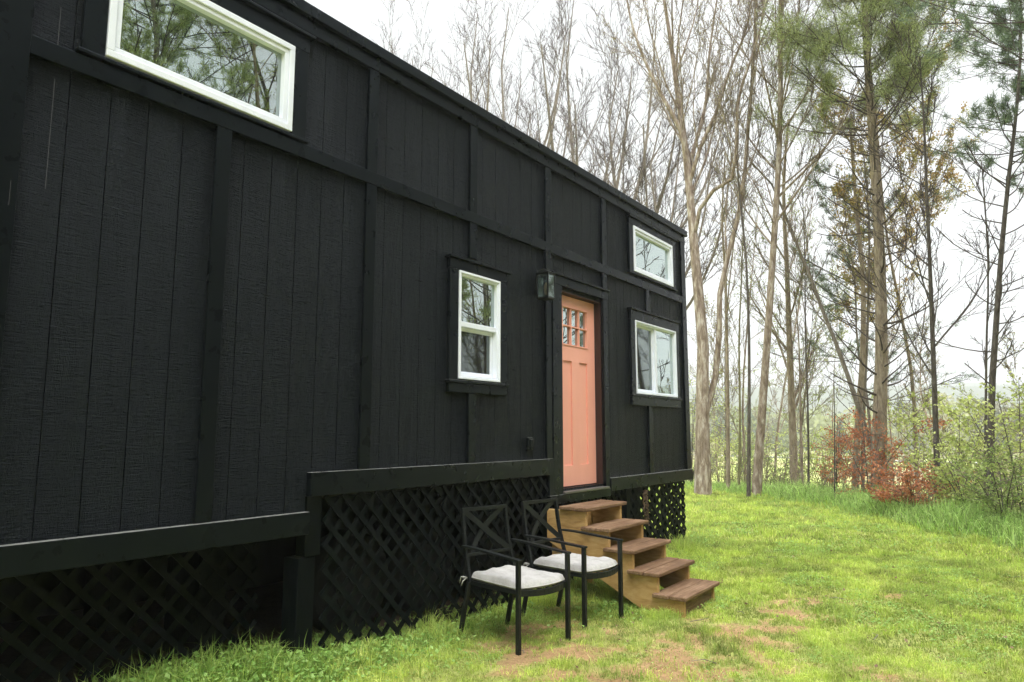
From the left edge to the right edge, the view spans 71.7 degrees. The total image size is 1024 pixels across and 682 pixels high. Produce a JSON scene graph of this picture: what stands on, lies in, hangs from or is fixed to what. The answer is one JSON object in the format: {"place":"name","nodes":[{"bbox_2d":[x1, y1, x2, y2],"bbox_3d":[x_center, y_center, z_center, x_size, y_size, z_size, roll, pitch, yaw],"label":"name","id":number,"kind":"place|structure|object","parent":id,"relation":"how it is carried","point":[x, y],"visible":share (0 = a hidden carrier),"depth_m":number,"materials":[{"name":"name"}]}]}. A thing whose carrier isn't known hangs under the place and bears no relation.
{"place":"outdoors","nodes":[
{"label":"outdoors","id":0,"kind":"place"},
{"bbox_2d":[0,383,1023,681],"bbox_3d":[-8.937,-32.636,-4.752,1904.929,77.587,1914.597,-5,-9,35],"label":"ground","id":1,"kind":"structure","parent":0,"point":[266,613],"depth_m":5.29,"materials":[{"name":"green plant"}]},
{"bbox_2d":[0,0,692,681],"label":"tiny house","id":2,"kind":"structure","parent":1,"relation":"on","point":[272,310],"depth_m":4.70,"materials":[{"name":"black wood"}]},
{"bbox_2d":[75,0,315,143],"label":"window","id":3,"kind":"structure","parent":2,"relation":"in","point":[241,59],"depth_m":4.35,"materials":[{"name":"white plastic"}]},
{"bbox_2d":[445,253,511,395],"bbox_3d":[-0.376,-0.107,6.334,0.293,1.162,0.894,-5,-9,35],"label":"window","id":4,"kind":"structure","parent":2,"relation":"in","point":[476,345],"depth_m":6.28,"materials":[{"name":"white plastic"}]},
{"bbox_2d":[536,268,555,300],"bbox_3d":[0.327,-0.567,7.058,0.184,0.318,0.159,-5,-9,35],"label":"wall lantern","id":5,"kind":"object","parent":2,"relation":"attached to","point":[545,291],"depth_m":7.02,"materials":[{"name":"black metal"}]},
{"bbox_2d":[562,295,596,486],"bbox_3d":[0.687,0.542,7.779,0.048,2.045,0.883,-5,-9,35],"label":"door","id":6,"kind":"structure","parent":2,"relation":"in","point":[578,336],"depth_m":7.84,"materials":[{"name":"pink paint"}]},
{"bbox_2d":[642,489,649,525],"bbox_3d":[1.670,2.068,8.790,0.071,0.446,0.133,-5,-9,35],"label":"vine rope","id":7,"kind":"object","parent":2,"relation":"hanging from","point":[645,496],"visible":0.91,"depth_m":8.76,"materials":[{"name":"plant"}]},
{"bbox_2d":[625,213,677,290],"bbox_3d":[1.881,-1.154,9.523,0.123,0.744,1.551,-5,-9,35],"label":"window","id":8,"kind":"structure","parent":2,"relation":"in","point":[650,251],"depth_m":9.47,"materials":[{"name":"white plastic"}]},
{"bbox_2d":[627,307,682,407],"bbox_3d":[1.890,0.259,9.353,0.123,1.207,1.591,-5,-9,35],"label":"window","id":9,"kind":"structure","parent":2,"relation":"in","point":[654,366],"depth_m":9.32,"materials":[{"name":"white plastic"}]},
{"bbox_2d":[41,529,731,681],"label":"weeds","id":10,"kind":"object","parent":1,"relation":"on","point":[270,658],"visible":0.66,"depth_m":4.38,"materials":[{"name":"green plant"}]},
{"bbox_2d":[372,0,564,147],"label":"bare tree","id":11,"kind":"object","parent":1,"relation":"on","point":[487,96],"visible":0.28,"depth_m":38.66,"materials":[{"name":"brown plant"}]},
{"bbox_2d":[369,0,567,144],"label":"bare tree","id":12,"kind":"object","parent":1,"relation":"on","point":[491,50],"visible":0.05,"depth_m":41.37,"materials":[{"name":"brown plant"}]},
{"bbox_2d":[412,0,608,162],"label":"bare tree","id":13,"kind":"object","parent":1,"relation":"on","point":[503,92],"visible":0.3,"depth_m":35.57,"materials":[{"name":"brown plant"}]},
{"bbox_2d":[458,504,570,655],"bbox_3d":[0.015,1.779,5.419,0.554,0.967,0.734,7,-10,-42],"label":"patio chair","id":14,"kind":"object","parent":1,"relation":"on","point":[518,592],"visible":0.98,"depth_m":5.42,"materials":[{"name":"black metal"}]},
{"bbox_2d":[459,565,564,589],"bbox_3d":[0.029,1.810,5.399,0.598,0.118,0.664,7,-10,-42],"label":"seat cushion","id":15,"kind":"object","parent":14,"relation":"on","point":[504,577],"visible":0.92,"depth_m":5.27,"materials":[{"name":"fabric"}]},
{"bbox_2d":[521,498,623,629],"bbox_3d":[0.509,1.863,6.038,0.734,0.967,0.554,-7,-10,42],"label":"patio chair","id":16,"kind":"object","parent":1,"relation":"on","point":[584,575],"visible":0.91,"depth_m":6.01,"materials":[{"name":"black metal"}]},
{"bbox_2d":[523,553,617,573],"bbox_3d":[0.524,1.895,6.020,0.664,0.115,0.598,-7,-10,42],"label":"seat cushion","id":17,"kind":"object","parent":16,"relation":"on","point":[594,564],"visible":0.78,"depth_m":5.89,"materials":[{"name":"fabric"}]},
{"bbox_2d":[440,0,716,208],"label":"bare tree","id":18,"kind":"object","parent":1,"relation":"on","point":[598,133],"visible":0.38,"depth_m":35.71,"materials":[{"name":"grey plant"}]},
{"bbox_2d":[547,500,719,617],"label":"wooden steps","id":19,"kind":"structure","parent":1,"relation":"on","point":[650,568],"depth_m":6.57,"materials":[{"name":"brown wood"}]},
{"bbox_2d":[534,0,775,226],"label":"bare tree","id":20,"kind":"object","parent":1,"relation":"on","point":[576,134],"visible":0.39,"depth_m":29.46,"materials":[{"name":"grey plant"}]},
{"bbox_2d":[314,529,1023,680],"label":"fallen leaves","id":21,"kind":"object","parent":1,"relation":"on","point":[876,665],"depth_m":5.87,"materials":[{"name":"brown plant"}]},
{"bbox_2d":[574,13,773,309],"bbox_3d":[4.888,-3.694,25.904,6.981,18.154,7.799,3,-8,-23],"label":"bare tree","id":22,"kind":"object","parent":1,"relation":"on","point":[645,181],"visible":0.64,"depth_m":25.91,"materials":[{"name":"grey plant"}]},
{"bbox_2d":[596,0,802,494],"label":"bare tree","id":23,"kind":"object","parent":1,"relation":"on","point":[705,392],"visible":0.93,"depth_m":18.34,"materials":[{"name":"brown plant"}]},
{"bbox_2d":[687,321,741,482],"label":"tree","id":24,"kind":"object","parent":1,"relation":"on","point":[712,401],"visible":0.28,"depth_m":27.91,"materials":[{"name":"brown plant"}]},
{"bbox_2d":[690,342,747,477],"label":"tree","id":25,"kind":"object","parent":1,"relation":"on","point":[693,369],"visible":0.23,"depth_m":48.91,"materials":[{"name":"brown plant"}]},
{"bbox_2d":[689,362,757,482],"bbox_3d":[5.489,2.299,21.409,2.967,4.180,3.101,5,-9,-36],"label":"green shrub","id":26,"kind":"object","parent":1,"relation":"on","point":[693,429],"visible":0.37,"depth_m":21.27,"materials":[{"name":"green plant"}]},
{"bbox_2d":[704,294,747,481],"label":"tree","id":27,"kind":"object","parent":1,"relation":"on","point":[714,325],"visible":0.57,"depth_m":22.84,"materials":[{"name":"beige plant"}]},
{"bbox_2d":[706,85,751,488],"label":"bare tree","id":28,"kind":"object","parent":1,"relation":"on","point":[728,478],"visible":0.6,"depth_m":19.22,"materials":[{"name":"beige plant"}]},
{"bbox_2d":[688,179,770,487],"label":"bare tree","id":29,"kind":"object","parent":1,"relation":"on","point":[739,394],"visible":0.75,"depth_m":19.03,"materials":[{"name":"brown plant"}]},
{"bbox_2d":[690,415,788,482],"bbox_3d":[8.552,4.757,26.962,4.040,3.923,3.926,-2,-8,16],"label":"bank shrub","id":30,"kind":"object","parent":1,"relation":"on","point":[721,444],"visible":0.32,"depth_m":26.64,"materials":[{"name":"green plant"}]},
{"bbox_2d":[689,154,794,483],"bbox_3d":[8.729,-0.100,29.453,4.024,15.465,4.974,6,-9,-38],"label":"tree","id":31,"kind":"object","parent":1,"relation":"on","point":[765,270],"visible":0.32,"depth_m":29.28,"materials":[{"name":"brown plant"}]},
{"bbox_2d":[711,159,783,481],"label":"tree","id":32,"kind":"object","parent":1,"relation":"on","point":[743,408],"visible":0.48,"depth_m":23.61,"materials":[{"name":"brown plant"}]},
{"bbox_2d":[722,364,778,453],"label":"tree","id":33,"kind":"object","parent":1,"relation":"on","point":[773,369],"visible":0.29,"depth_m":45.99,"materials":[{"name":"green plant"}]},
{"bbox_2d":[703,0,799,497],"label":"bare tree","id":34,"kind":"object","parent":1,"relation":"on","point":[748,489],"visible":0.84,"depth_m":17.27,"materials":[{"name":"brown plant"}]},
{"bbox_2d":[745,344,804,474],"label":"tree","id":35,"kind":"object","parent":1,"relation":"on","point":[770,409],"visible":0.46,"depth_m":38.30,"materials":[{"name":"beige plant"}]},
{"bbox_2d":[720,24,839,483],"bbox_3d":[7.837,-2.015,20.592,3.635,14.368,3.998,0,-7,3],"label":"bare tree","id":36,"kind":"object","parent":1,"relation":"on","point":[792,394],"visible":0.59,"depth_m":20.28,"materials":[{"name":"beige plant"}]},
{"bbox_2d":[741,441,827,484],"bbox_3d":[8.674,4.652,23.826,3.293,2.663,2.567,2,-8,-19],"label":"bank shrub","id":37,"kind":"object","parent":1,"relation":"on","point":[784,465],"visible":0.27,"depth_m":23.50,"materials":[{"name":"green plant"}]},
{"bbox_2d":[773,375,817,484],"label":"tree","id":38,"kind":"object","parent":1,"relation":"on","point":[796,417],"visible":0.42,"depth_m":33.79,"materials":[{"name":"green plant"}]},
{"bbox_2d":[701,0,892,495],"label":"bare tree","id":39,"kind":"object","parent":1,"relation":"on","point":[757,478],"visible":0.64,"depth_m":17.46,"materials":[{"name":"brown plant"}]},
{"bbox_2d":[757,129,838,483],"bbox_3d":[11.215,-0.392,27.579,2.995,16.508,3.916,3,-1,9],"label":"tree","id":40,"kind":"object","parent":1,"relation":"on","point":[782,403],"visible":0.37,"depth_m":28.11,"materials":[{"name":"brown plant"}]},
{"bbox_2d":[771,269,828,482],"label":"bare tree","id":41,"kind":"object","parent":1,"relation":"on","point":[800,409],"visible":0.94,"depth_m":19.00,"materials":[{"name":"brown plant"}]},
{"bbox_2d":[760,209,848,482],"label":"tree","id":42,"kind":"object","parent":1,"relation":"on","point":[804,407],"visible":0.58,"depth_m":22.74,"materials":[{"name":"brown plant"}]},
{"bbox_2d":[742,105,871,449],"bbox_3d":[7.141,-0.883,17.393,3.263,10.524,2.472,-5,-9,35],"label":"leaning tree","id":43,"kind":"object","parent":1,"relation":"on","point":[835,341],"visible":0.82,"depth_m":17.51,"materials":[{"name":"grey plant"}]},
{"bbox_2d":[774,141,847,484],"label":"bare tree","id":44,"kind":"object","parent":1,"relation":"on","point":[808,450],"visible":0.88,"depth_m":17.53,"materials":[{"name":"brown plant"}]},
{"bbox_2d":[757,260,872,447],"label":"tree","id":45,"kind":"object","parent":1,"relation":"on","point":[817,307],"visible":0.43,"depth_m":25.40,"materials":[{"name":"brown plant"}]},
{"bbox_2d":[775,418,869,486],"bbox_3d":[9.333,3.657,21.158,2.735,2.854,3.550,-3,-8,22],"label":"bank shrub","id":46,"kind":"object","parent":1,"relation":"on","point":[823,453],"visible":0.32,"depth_m":21.27,"materials":[{"name":"green plant"}]},
{"bbox_2d":[810,290,851,477],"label":"tree","id":47,"kind":"object","parent":1,"relation":"on","point":[833,388],"visible":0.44,"depth_m":32.45,"materials":[{"name":"brown plant"}]},
{"bbox_2d":[833,371,834,498],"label":"dead sapling","id":48,"kind":"object","parent":1,"relation":"on","point":[834,441],"visible":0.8,"depth_m":15.26,"materials":[{"name":"brown plant"}]},
{"bbox_2d":[811,411,862,488],"bbox_3d":[7.879,2.767,17.231,1.177,2.282,2.025,-5,-9,35],"label":"maroon shrub","id":49,"kind":"object","parent":1,"relation":"on","point":[837,448],"visible":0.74,"depth_m":17.31,"materials":[{"name":"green plant"}]},
{"bbox_2d":[664,475,1023,559],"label":"tall grass","id":50,"kind":"structure","parent":1,"relation":"on","point":[966,516],"depth_m":12.35,"materials":[{"name":"green plant"}]},
{"bbox_2d":[685,434,1019,510],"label":"undergrowth","id":51,"kind":"object","parent":1,"relation":"on","point":[767,476],"depth_m":19.60,"materials":[{"name":"green plant"}]},
{"bbox_2d":[815,325,890,476],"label":"tree","id":52,"kind":"object","parent":1,"relation":"on","point":[835,355],"visible":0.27,"depth_m":24.23,"materials":[{"name":"green plant"}]},
{"bbox_2d":[690,392,1023,454],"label":"woods","id":53,"kind":"object","parent":1,"relation":"on","point":[817,420],"visible":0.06,"depth_m":205.06,"materials":[{"name":"green plant"}]},
{"bbox_2d":[816,88,897,493],"bbox_3d":[8.905,-1.123,17.708,1.932,11.074,1.665,-5,-9,35],"label":"bare tree","id":54,"kind":"object","parent":1,"relation":"on","point":[861,376],"visible":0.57,"depth_m":17.56,"materials":[{"name":"beige plant"}]},
{"bbox_2d":[694,432,1023,476],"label":"woods","id":55,"kind":"object","parent":1,"relation":"on","point":[713,456],"visible":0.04,"depth_m":106.81,"materials":[{"name":"green plant"}]},
{"bbox_2d":[825,153,907,493],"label":"bare tree","id":56,"kind":"object","parent":1,"relation":"on","point":[866,353],"visible":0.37,"depth_m":17.58,"materials":[{"name":"brown plant"}]},
{"bbox_2d":[755,156,980,476],"bbox_3d":[9.474,-0.381,19.211,5.266,9.957,4.013,-1,-7,7],"label":"hemlock tree","id":57,"kind":"object","parent":1,"relation":"on","point":[825,286],"visible":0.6,"depth_m":19.12,"materials":[{"name":"plant"}]},
{"bbox_2d":[748,0,993,491],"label":"pine tree","id":58,"kind":"object","parent":1,"relation":"on","point":[821,45],"visible":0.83,"depth_m":16.43,"materials":[{"name":"green plant"}]},
{"bbox_2d":[823,406,952,493],"bbox_3d":[8.112,2.489,15.329,2.242,2.216,2.364,6,-9,-39],"label":"maroon shrub","id":59,"kind":"object","parent":1,"relation":"on","point":[865,455],"visible":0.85,"depth_m":15.49,"materials":[{"name":"red plant"}]},
{"bbox_2d":[808,1,989,495],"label":"russet tree","id":60,"kind":"object","parent":1,"relation":"on","point":[951,169],"visible":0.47,"depth_m":18.88,"materials":[{"name":"beige plant"}]},
{"bbox_2d":[853,185,948,483],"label":"tree","id":61,"kind":"object","parent":1,"relation":"on","point":[892,330],"visible":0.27,"depth_m":23.32,"materials":[{"name":"brown plant"}]},
{"bbox_2d":[888,421,925,492],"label":"tree","id":62,"kind":"object","parent":1,"relation":"on","point":[902,438],"visible":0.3,"depth_m":33.39,"materials":[{"name":"green plant"}]},
{"bbox_2d":[869,244,957,442],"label":"tree","id":63,"kind":"object","parent":1,"relation":"on","point":[925,412],"visible":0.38,"depth_m":41.51,"materials":[{"name":"brown plant"}]},
{"bbox_2d":[861,458,974,507],"bbox_3d":[7.846,2.804,13.561,2.937,1.161,1.451,6,-10,-40],"label":"maroon shrub","id":64,"kind":"object","parent":1,"relation":"on","point":[904,492],"visible":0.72,"depth_m":13.25,"materials":[{"name":"red plant"}]},
{"bbox_2d":[887,323,952,479],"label":"tree","id":65,"kind":"object","parent":1,"relation":"on","point":[915,373],"visible":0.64,"depth_m":17.43,"materials":[{"name":"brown plant"}]},
{"bbox_2d":[823,0,1023,499],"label":"bare tree","id":66,"kind":"object","parent":1,"relation":"on","point":[929,264],"visible":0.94,"depth_m":15.14,"materials":[{"name":"brown plant"}]},
{"bbox_2d":[871,371,1023,499],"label":"green sapling","id":67,"kind":"object","parent":1,"relation":"on","point":[898,419],"visible":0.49,"depth_m":15.28,"materials":[{"name":"green plant"}]},
{"bbox_2d":[896,416,1010,507],"bbox_3d":[7.874,2.309,12.619,1.484,1.930,1.520,6,-10,-41],"label":"green shrub","id":68,"kind":"object","parent":1,"relation":"on","point":[940,473],"visible":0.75,"depth_m":12.66,"materials":[{"name":"green plant"}]},
{"bbox_2d":[890,0,1023,209],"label":"pine tree","id":69,"kind":"object","parent":1,"relation":"on","point":[966,22],"visible":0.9,"depth_m":12.54,"materials":[{"name":"green plant"}]},
{"bbox_2d":[905,0,1023,499],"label":"pine tree","id":70,"kind":"object","parent":1,"relation":"on","point":[1004,118],"visible":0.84,"depth_m":13.43,"materials":[{"name":"green plant"}]},
{"bbox_2d":[939,143,1018,502],"bbox_3d":[9.287,-0.207,13.811,0.944,8.047,1.766,0,-7,-3],"label":"bare tree","id":71,"kind":"object","parent":1,"relation":"on","point":[988,312],"visible":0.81,"depth_m":13.74,"materials":[{"name":"brown plant"}]},
{"bbox_2d":[958,382,1002,489],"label":"tree","id":72,"kind":"object","parent":1,"relation":"on","point":[971,417],"visible":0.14,"depth_m":22.57,"materials":[{"name":"green plant"}]},
{"bbox_2d":[938,380,1023,515],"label":"green sapling","id":73,"kind":"object","parent":1,"relation":"on","point":[1011,413],"visible":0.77,"depth_m":11.96,"materials":[{"name":"green plant"}]},
{"bbox_2d":[940,440,1023,520],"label":"green shrub","id":74,"kind":"object","parent":1,"relation":"on","point":[1011,487],"visible":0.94,"depth_m":11.16,"materials":[{"name":"green plant"}]},
{"bbox_2d":[940,383,1023,509],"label":"bank shrub","id":75,"kind":"object","parent":1,"relation":"on","point":[999,454],"visible":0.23,"depth_m":16.14,"materials":[{"name":"green plant"}]},
{"bbox_2d":[984,332,1023,441],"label":"tree","id":76,"kind":"object","parent":1,"relation":"on","point":[1006,364],"visible":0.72,"depth_m":15.62,"materials":[{"name":"green plant"}]},
{"bbox_2d":[305,0,1023,388],"label":"sky","id":77,"kind":"structure","parent":0,"point":[359,15],"materials":[{"name":"white"}]}
]}

